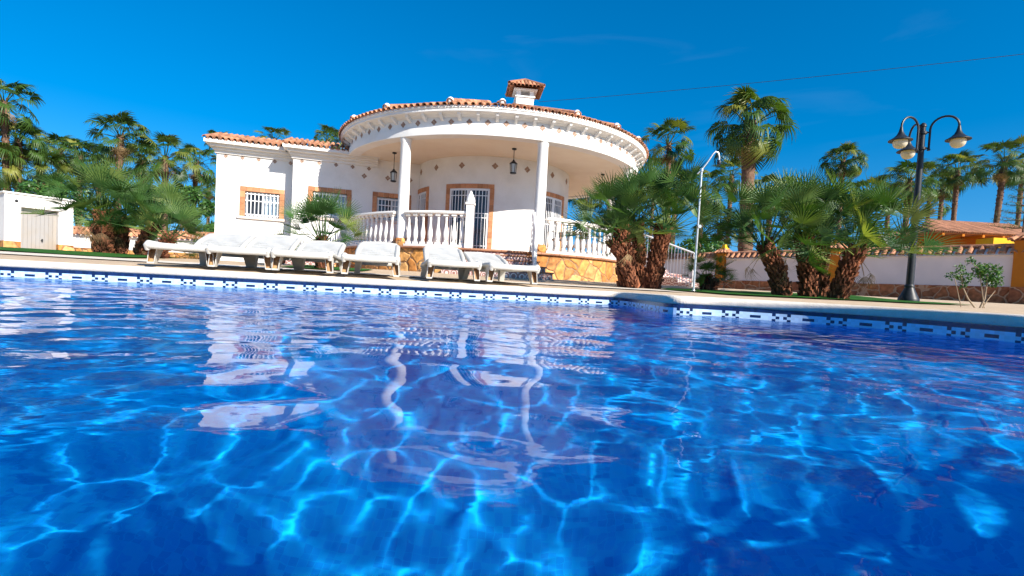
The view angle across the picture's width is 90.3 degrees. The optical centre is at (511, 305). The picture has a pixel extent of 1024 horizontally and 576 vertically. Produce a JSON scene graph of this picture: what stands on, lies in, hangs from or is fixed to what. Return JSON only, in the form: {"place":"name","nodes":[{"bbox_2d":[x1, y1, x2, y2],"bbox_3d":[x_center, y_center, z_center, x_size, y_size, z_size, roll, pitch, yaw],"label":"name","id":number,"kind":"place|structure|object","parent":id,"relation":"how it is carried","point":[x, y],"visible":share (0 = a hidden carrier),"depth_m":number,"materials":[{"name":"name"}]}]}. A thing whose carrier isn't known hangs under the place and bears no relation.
{"place":"outdoors","nodes":[
{"label":"outdoors","id":0,"kind":"place"},
{"bbox_2d":[0,247,187,257],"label":"lawn","id":1,"kind":"structure","parent":0,"point":[69,252],"depth_m":8.90,"materials":[{"name":"green plant"}]},
{"bbox_2d":[15,148,207,254],"bbox_3d":[-7.505,-1.881,9.908,3.195,2.100,2.489,3,2,0],"label":"fan palm","id":2,"kind":"object","parent":1,"relation":"on","point":[109,231],"visible":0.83,"depth_m":9.66,"materials":[{"name":"green plant"}]},
{"bbox_2d":[120,196,213,258],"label":"fan palm","id":3,"kind":"object","parent":1,"relation":"on","point":[181,214],"visible":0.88,"depth_m":9.23,"materials":[{"name":"green plant"}]},
{"bbox_2d":[0,251,693,292],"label":"pavement","id":4,"kind":"structure","parent":0,"point":[40,254],"depth_m":7.24,"materials":[{"name":"stone"}]},
{"bbox_2d":[143,232,255,267],"bbox_3d":[-3.592,-0.701,6.076,0.626,0.486,1.966,3,2,-13],"label":"sun lounger","id":5,"kind":"object","parent":4,"relation":"on","point":[155,249],"visible":0.73,"depth_m":6.40,"materials":[{"name":"white plastic"}]},
{"bbox_2d":[0,277,1023,575],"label":"water","id":6,"kind":"structure","parent":0,"point":[148,429],"depth_m":0.55,"materials":[{"name":"blue liquid"}]},
{"bbox_2d":[0,250,1023,314],"bbox_3d":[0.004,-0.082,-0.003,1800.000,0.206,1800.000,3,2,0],"label":"ground","id":7,"kind":"structure","parent":0,"point":[1004,308],"depth_m":6.59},
{"bbox_2d":[0,140,28,190],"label":"tall palm","id":8,"kind":"object","parent":7,"relation":"on","point":[13,157],"visible":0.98,"depth_m":32.10,"materials":[{"name":"green plant"}]},
{"bbox_2d":[0,79,42,190],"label":"tall palm","id":9,"kind":"object","parent":7,"relation":"on","point":[6,107],"visible":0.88,"depth_m":33.07,"materials":[{"name":"green plant"}]},
{"bbox_2d":[0,122,49,191],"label":"tall palm","id":10,"kind":"object","parent":7,"relation":"on","point":[36,157],"visible":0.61,"depth_m":34.45,"materials":[{"name":"green plant"}]},
{"bbox_2d":[0,191,75,250],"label":"pool shed","id":11,"kind":"structure","parent":7,"relation":"on","point":[19,229],"depth_m":17.24,"materials":[{"name":"white paint"}]},
{"bbox_2d":[21,207,56,249],"bbox_3d":[-16.201,-2.467,17.408,0.115,1.630,0.975,5,3,32],"label":"door","id":12,"kind":"structure","parent":11,"relation":"in","point":[37,232],"depth_m":17.41,"materials":[{"name":"metal"}]},
{"bbox_2d":[0,148,76,196],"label":"tall palm","id":13,"kind":"object","parent":7,"relation":"on","point":[51,155],"visible":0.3,"depth_m":35.58,"materials":[{"name":"green plant"}]},
{"bbox_2d":[26,131,87,171],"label":"tall palm","id":14,"kind":"object","parent":7,"relation":"on","point":[54,139],"visible":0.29,"depth_m":40.57,"materials":[{"name":"green plant"}]},
{"bbox_2d":[30,171,96,215],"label":"tall palm","id":15,"kind":"object","parent":7,"relation":"on","point":[89,191],"visible":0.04,"depth_m":42.02,"materials":[{"name":"green plant"}]},
{"bbox_2d":[49,138,107,225],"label":"tall palm","id":16,"kind":"object","parent":7,"relation":"on","point":[73,145],"visible":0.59,"depth_m":37.00,"materials":[{"name":"green plant"}]},
{"bbox_2d":[72,150,114,194],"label":"tall palm","id":17,"kind":"object","parent":7,"relation":"on","point":[99,160],"visible":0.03,"depth_m":45.70,"materials":[{"name":"green plant"}]},
{"bbox_2d":[15,179,214,231],"bbox_3d":[-21.656,-4.408,26.934,15.499,4.508,3.545,3,2,0],"label":"hedge","id":18,"kind":"object","parent":7,"relation":"on","point":[196,196],"visible":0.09,"depth_m":26.23,"materials":[{"name":"green plant"}]},
{"bbox_2d":[82,110,160,210],"bbox_3d":[-27.731,-8.292,36.221,4.089,10.622,4.084,3,2,0],"label":"tall palm","id":19,"kind":"object","parent":7,"relation":"on","point":[119,151],"visible":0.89,"depth_m":35.70,"materials":[{"name":"green plant"}]},
{"bbox_2d":[73,226,213,258],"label":"garden wall","id":20,"kind":"structure","parent":7,"relation":"on","point":[78,245],"depth_m":21.81,"materials":[{"name":"white paint"}]},
{"bbox_2d":[123,142,163,183],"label":"tall palm","id":21,"kind":"object","parent":7,"relation":"on","point":[147,157],"visible":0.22,"depth_m":43.09,"materials":[{"name":"green plant"}]},
{"bbox_2d":[132,131,196,229],"bbox_3d":[-25.703,-7.765,37.805,4.158,9.662,4.276,1,3,-42],"label":"tall palm","id":22,"kind":"object","parent":7,"relation":"on","point":[171,141],"visible":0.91,"depth_m":37.41,"materials":[{"name":"green plant"}]},
{"bbox_2d":[168,143,216,206],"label":"tall palm","id":23,"kind":"object","parent":7,"relation":"on","point":[196,176],"visible":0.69,"depth_m":43.12,"materials":[{"name":"green plant"}]},
{"bbox_2d":[175,182,211,230],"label":"tall palm","id":24,"kind":"object","parent":7,"relation":"on","point":[203,192],"visible":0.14,"depth_m":41.64,"materials":[{"name":"green plant"}]},
{"bbox_2d":[198,175,215,223],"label":"tall palm","id":25,"kind":"object","parent":7,"relation":"on","point":[211,197],"visible":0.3,"depth_m":63.65,"materials":[{"name":"green plant"}]},
{"bbox_2d":[204,129,229,148],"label":"tall palm","id":26,"kind":"object","parent":7,"relation":"on","point":[210,131],"visible":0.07,"depth_m":81.77,"materials":[{"name":"green plant"}]},
{"bbox_2d":[205,235,301,270],"bbox_3d":[-3.017,-0.680,6.177,0.626,0.498,1.962,3,2,-12],"label":"sun lounger","id":27,"kind":"object","parent":7,"relation":"on","point":[257,247],"visible":0.76,"depth_m":6.50,"materials":[{"name":"white plastic"}]},
{"bbox_2d":[253,126,291,143],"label":"tall palm","id":28,"kind":"object","parent":7,"relation":"on","point":[280,131],"visible":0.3,"depth_m":60.81,"materials":[{"name":"green plant"}]},
{"bbox_2d":[270,240,345,272],"bbox_3d":[-2.429,-0.634,6.300,0.626,0.460,1.974,3,2,-13],"label":"sun lounger","id":29,"kind":"object","parent":7,"relation":"on","point":[328,253],"visible":0.91,"depth_m":6.42,"materials":[{"name":"white plastic"}]},
{"bbox_2d":[281,265,371,270],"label":"lawn","id":30,"kind":"structure","parent":7,"relation":"on","point":[312,266],"depth_m":9.55,"materials":[{"name":"green plant"}]},
{"bbox_2d":[265,185,371,269],"bbox_3d":[-3.458,-1.302,9.024,1.826,1.627,1.846,3,2,0],"label":"fan palm","id":31,"kind":"object","parent":30,"relation":"on","point":[312,210],"visible":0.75,"depth_m":8.91,"materials":[{"name":"green plant"}]},
{"bbox_2d":[312,124,343,148],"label":"tall palm","id":32,"kind":"object","parent":7,"relation":"on","point":[326,129],"visible":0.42,"depth_m":56.45,"materials":[{"name":"green plant"}]},
{"bbox_2d":[341,241,400,276],"bbox_3d":[-1.724,-0.621,6.447,0.626,0.498,1.962,3,2,-12],"label":"sun lounger","id":33,"kind":"object","parent":7,"relation":"on","point":[378,253],"visible":1,"depth_m":6.78,"materials":[{"name":"white plastic"}]},
{"bbox_2d":[202,79,698,286],"bbox_3d":[-2.223,-4.301,16.795,13.693,6.859,13.088,2,2,-17],"label":"villa","id":34,"kind":"object","parent":7,"relation":"on","point":[457,184],"visible":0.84,"depth_m":14.19,"materials":[{"name":"white paint"}]},
{"bbox_2d":[237,186,285,221],"bbox_3d":[-7.299,-2.953,14.908,1.298,0.925,0.222,2,2,-17],"label":"window","id":35,"kind":"structure","parent":34,"relation":"in","point":[263,205],"depth_m":14.91,"materials":[{"name":"metal"}]},
{"bbox_2d":[308,186,351,220],"bbox_3d":[-5.354,-2.958,14.974,1.320,0.943,0.222,2,2,-17],"label":"window","id":36,"kind":"structure","parent":34,"relation":"in","point":[311,188],"depth_m":14.98,"materials":[{"name":"metal"}]},
{"bbox_2d":[369,192,411,224],"bbox_3d":[-3.664,-2.938,15.489,1.260,0.889,0.222,2,2,-17],"label":"window","id":37,"kind":"structure","parent":34,"relation":"in","point":[379,203],"depth_m":15.43,"materials":[{"name":"metal"}]},
{"bbox_2d":[390,152,396,181],"bbox_3d":[-3.308,-3.864,14.270,0.210,0.810,0.182,3,2,0],"label":"porch lantern","id":38,"kind":"object","parent":34,"relation":"hanging from","point":[393,174],"visible":1,"depth_m":14.23,"materials":[{"name":"black metal"}]},
{"bbox_2d":[417,186,428,243],"bbox_3d":[-2.774,-2.555,15.496,0.150,1.932,1.176,2,3,-28],"label":"door","id":39,"kind":"structure","parent":34,"relation":"in","point":[423,197],"depth_m":15.22,"materials":[{"name":"metal"}]},
{"bbox_2d":[444,184,493,248],"bbox_3d":[-1.226,-2.424,14.314,1.424,1.932,0.182,4,2,13],"label":"door","id":40,"kind":"structure","parent":34,"relation":"in","point":[456,194],"depth_m":14.21,"materials":[{"name":"metal"}]},
{"bbox_2d":[510,148,516,173],"bbox_3d":[0.043,-3.723,13.172,0.210,0.646,0.182,3,2,0],"label":"porch lantern","id":41,"kind":"object","parent":34,"relation":"hanging from","point":[513,163],"visible":1,"depth_m":13.12,"materials":[{"name":"black metal"}]},
{"bbox_2d":[543,191,563,251],"bbox_3d":[1.152,-2.328,15.084,0.155,1.932,1.217,5,3,40],"label":"door","id":42,"kind":"structure","parent":34,"relation":"in","point":[554,206],"depth_m":15.04,"materials":[{"name":"glass"}]},
{"bbox_2d":[547,224,569,249],"bbox_3d":[1.228,-1.734,13.420,0.485,0.892,0.470,2,2,-20],"label":"patio chair","id":43,"kind":"object","parent":34,"relation":"on","point":[561,231],"visible":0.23,"depth_m":13.22,"materials":[{"name":"white plastic"}]},
{"bbox_2d":[579,228,601,251],"bbox_3d":[2.206,-1.723,14.438,0.470,0.892,0.485,1,3,-40],"label":"patio chair","id":44,"kind":"object","parent":34,"relation":"on","point":[586,241],"visible":0.13,"depth_m":14.28,"materials":[{"name":"white plastic"}]},
{"bbox_2d":[541,54,1021,101],"bbox_3d":[10.273,-6.331,13.216,20.350,0.390,0.012,4,2,23],"label":"overhead cable","id":45,"kind":"object","parent":34,"relation":"attached to","point":[795,78],"visible":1,"depth_m":14.17,"materials":[{"name":"black metal"}]},
{"bbox_2d":[420,246,481,280],"bbox_3d":[-0.852,-0.585,6.693,0.626,0.498,1.962,3,2,-13],"label":"sun lounger","id":46,"kind":"object","parent":7,"relation":"on","point":[443,257],"visible":0.99,"depth_m":7.03,"materials":[{"name":"white plastic"}]},
{"bbox_2d":[462,252,539,283],"bbox_3d":[-0.233,-0.530,6.805,0.626,0.447,1.978,2,2,-17],"label":"sun lounger","id":47,"kind":"object","parent":7,"relation":"on","point":[492,264],"visible":0.78,"depth_m":6.22,"materials":[{"name":"white plastic"}]},
{"bbox_2d":[568,197,605,221],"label":"tall palm","id":48,"kind":"object","parent":7,"relation":"on","point":[570,201],"visible":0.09,"depth_m":49.94,"materials":[{"name":"green plant"}]},
{"bbox_2d":[556,154,728,288],"bbox_3d":[2.259,-1.455,9.298,3.067,2.393,3.192,3,2,0],"label":"fan palm","id":49,"kind":"object","parent":7,"relation":"on","point":[628,195],"visible":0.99,"depth_m":8.73,"materials":[{"name":"green plant"}]},
{"bbox_2d":[639,156,665,247],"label":"tall palm","id":50,"kind":"object","parent":7,"relation":"on","point":[653,202],"visible":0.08,"depth_m":55.08,"materials":[{"name":"green plant"}]},
{"bbox_2d":[642,117,695,248],"bbox_3d":[11.538,-7.450,38.572,4.238,12.975,4.244,1,3,-40],"label":"tall palm","id":51,"kind":"object","parent":7,"relation":"on","point":[670,154],"visible":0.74,"depth_m":37.93,"materials":[{"name":"green plant"}]},
{"bbox_2d":[661,169,694,250],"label":"tall palm","id":52,"kind":"object","parent":7,"relation":"on","point":[678,198],"visible":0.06,"depth_m":41.20,"materials":[{"name":"green plant"}]},
{"bbox_2d":[645,233,730,253],"bbox_3d":[8.937,-2.185,27.406,5.020,3.656,3.205,3,2,0],"label":"hedge","id":53,"kind":"object","parent":7,"relation":"on","point":[714,247],"visible":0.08,"depth_m":26.70,"materials":[{"name":"green plant"}]},
{"bbox_2d":[671,165,731,246],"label":"tall palm","id":54,"kind":"object","parent":7,"relation":"on","point":[711,175],"visible":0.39,"depth_m":37.03,"materials":[{"name":"green plant"}]},
{"bbox_2d":[690,204,738,247],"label":"tall palm","id":55,"kind":"object","parent":7,"relation":"on","point":[724,237],"visible":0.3,"depth_m":41.14,"materials":[{"name":"green plant"}]},
{"bbox_2d":[713,245,732,287],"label":"wall pillar","id":56,"kind":"structure","parent":7,"relation":"on","point":[724,248],"depth_m":21.89,"materials":[{"name":"brown stone"}]},
{"bbox_2d":[709,158,758,246],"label":"tall palm","id":57,"kind":"object","parent":7,"relation":"on","point":[722,166],"visible":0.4,"depth_m":45.76,"materials":[{"name":"green plant"}]},
{"bbox_2d":[704,85,800,250],"bbox_3d":[10.012,-4.752,21.761,3.683,8.769,3.460,5,3,36],"label":"tall palm","id":58,"kind":"object","parent":7,"relation":"on","point":[751,152],"visible":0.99,"depth_m":21.19,"materials":[{"name":"green plant"}]},
{"bbox_2d":[738,172,793,239],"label":"tall palm","id":59,"kind":"object","parent":7,"relation":"on","point":[763,179],"visible":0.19,"depth_m":36.99,"materials":[{"name":"green plant"}]},
{"bbox_2d":[774,181,797,224],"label":"tall palm","id":60,"kind":"object","parent":7,"relation":"on","point":[785,216],"visible":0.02,"depth_m":42.30,"materials":[{"name":"green plant"}]},
{"bbox_2d":[664,288,970,304],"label":"lawn","id":61,"kind":"structure","parent":7,"relation":"on","point":[852,297],"depth_m":8.85,"materials":[{"name":"green plant"}]},
{"bbox_2d":[689,151,720,291],"bbox_3d":[3.129,-1.351,8.233,0.378,2.283,0.163,3,2,0],"label":"garden shower","id":62,"kind":"object","parent":61,"relation":"on","point":[698,218],"visible":1,"depth_m":8.23,"materials":[{"name":"metal"}]},
{"bbox_2d":[677,251,739,305],"bbox_3d":[4.010,-0.478,10.399,1.186,1.323,1.387,3,2,0],"label":"bush","id":63,"kind":"object","parent":61,"relation":"on","point":[706,281],"visible":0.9,"depth_m":10.23,"materials":[{"name":"green plant"}]},
{"bbox_2d":[698,165,967,299],"bbox_3d":[5.156,-1.254,8.344,3.790,2.433,3.215,2,3,-28],"label":"fan palm","id":64,"kind":"object","parent":61,"relation":"on","point":[806,204],"visible":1,"depth_m":8.22,"materials":[{"name":"green plant"}]},
{"bbox_2d":[888,115,971,300],"bbox_3d":[7.563,-1.790,9.687,1.250,3.443,1.250,3,2,0],"label":"street lamp","id":65,"kind":"object","parent":61,"relation":"on","point":[901,140],"visible":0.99,"depth_m":9.54,"materials":[{"name":"black metal"}]},
{"bbox_2d":[644,243,1023,303],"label":"garden wall","id":66,"kind":"structure","parent":7,"relation":"on","point":[931,281],"depth_m":16.34,"materials":[{"name":"white paint"}]},
{"bbox_2d":[828,240,847,288],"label":"wall pillar","id":67,"kind":"structure","parent":7,"relation":"on","point":[836,258],"depth_m":18.09,"materials":[{"name":"orange paint"}]},
{"bbox_2d":[818,141,869,233],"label":"tall palm","id":68,"kind":"object","parent":7,"relation":"on","point":[846,149],"visible":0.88,"depth_m":41.99,"materials":[{"name":"green plant"}]},
{"bbox_2d":[777,224,943,249],"bbox_3d":[16.715,-2.035,25.373,7.924,4.075,3.323,3,2,0],"label":"hedge","id":69,"kind":"object","parent":7,"relation":"on","point":[891,233],"visible":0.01,"depth_m":24.85,"materials":[{"name":"green plant"}]},
{"bbox_2d":[843,175,891,238],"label":"tall palm","id":70,"kind":"object","parent":7,"relation":"on","point":[869,181],"visible":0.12,"depth_m":45.30,"materials":[{"name":"green plant"}]},
{"bbox_2d":[875,180,905,227],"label":"tall palm","id":71,"kind":"object","parent":7,"relation":"on","point":[887,222],"visible":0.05,"depth_m":48.61,"materials":[{"name":"green plant"}]},
{"bbox_2d":[873,158,941,227],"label":"tall palm","id":72,"kind":"object","parent":7,"relation":"on","point":[901,169],"visible":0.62,"depth_m":35.41,"materials":[{"name":"green plant"}]},
{"bbox_2d":[910,189,951,221],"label":"tall palm","id":73,"kind":"object","parent":7,"relation":"on","point":[947,210],"visible":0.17,"depth_m":54.66,"materials":[{"name":"green plant"}]},
{"bbox_2d":[867,219,1021,247],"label":"neighbour house","id":74,"kind":"structure","parent":7,"relation":"on","point":[968,233],"depth_m":27.41,"materials":[{"name":"ceramic"}]},
{"bbox_2d":[923,172,965,218],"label":"tall palm","id":75,"kind":"object","parent":7,"relation":"on","point":[944,194],"visible":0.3,"depth_m":51.62,"materials":[{"name":"green plant"}]},
{"bbox_2d":[929,148,984,220],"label":"tall palm","id":76,"kind":"object","parent":7,"relation":"on","point":[954,183],"visible":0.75,"depth_m":43.28,"materials":[{"name":"green plant"}]},
{"bbox_2d":[944,256,1004,307],"bbox_3d":[6.687,-0.324,7.371,0.800,0.774,0.380,3,2,0],"label":"garden shrub","id":77,"kind":"object","parent":7,"relation":"on","point":[982,270],"visible":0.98,"depth_m":7.37,"materials":[{"name":"green plant"}]},
{"bbox_2d":[964,134,1023,222],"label":"tall palm","id":78,"kind":"object","parent":7,"relation":"on","point":[1000,179],"visible":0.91,"depth_m":37.45,"materials":[{"name":"green plant"}]},
{"bbox_2d":[989,179,1023,231],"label":"norfolk pine","id":79,"kind":"object","parent":7,"relation":"on","point":[1018,205],"visible":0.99,"depth_m":22.46,"materials":[{"name":"green plant"}]},
{"bbox_2d":[995,153,1023,225],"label":"tall palm","id":80,"kind":"object","parent":7,"relation":"on","point":[1017,216],"visible":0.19,"depth_m":45.89,"materials":[{"name":"green plant"}]},
{"bbox_2d":[1007,232,1023,303],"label":"wall pillar","id":81,"kind":"structure","parent":7,"relation":"on","point":[1016,292],"depth_m":14.07,"materials":[{"name":"orange paint"}]},
{"bbox_2d":[0,0,1023,327],"label":"sky","id":82,"kind":"structure","parent":0,"point":[187,69],"materials":[{"name":"blue"}]},
{"label":"pool floor","id":83,"kind":"structure","parent":0,"visible":0},
{"bbox_2d":[0,267,1023,342],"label":"pool wall","id":84,"kind":"structure","parent":83,"relation":"on","point":[1000,333],"depth_m":4.50,"materials":[{"name":"blue tile"}]},
{"bbox_2d":[0,259,1023,327],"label":"pool coping","id":85,"kind":"object","parent":84,"relation":"on","point":[1002,319],"visible":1,"depth_m":4.49,"materials":[{"name":"stone"}]}
]}

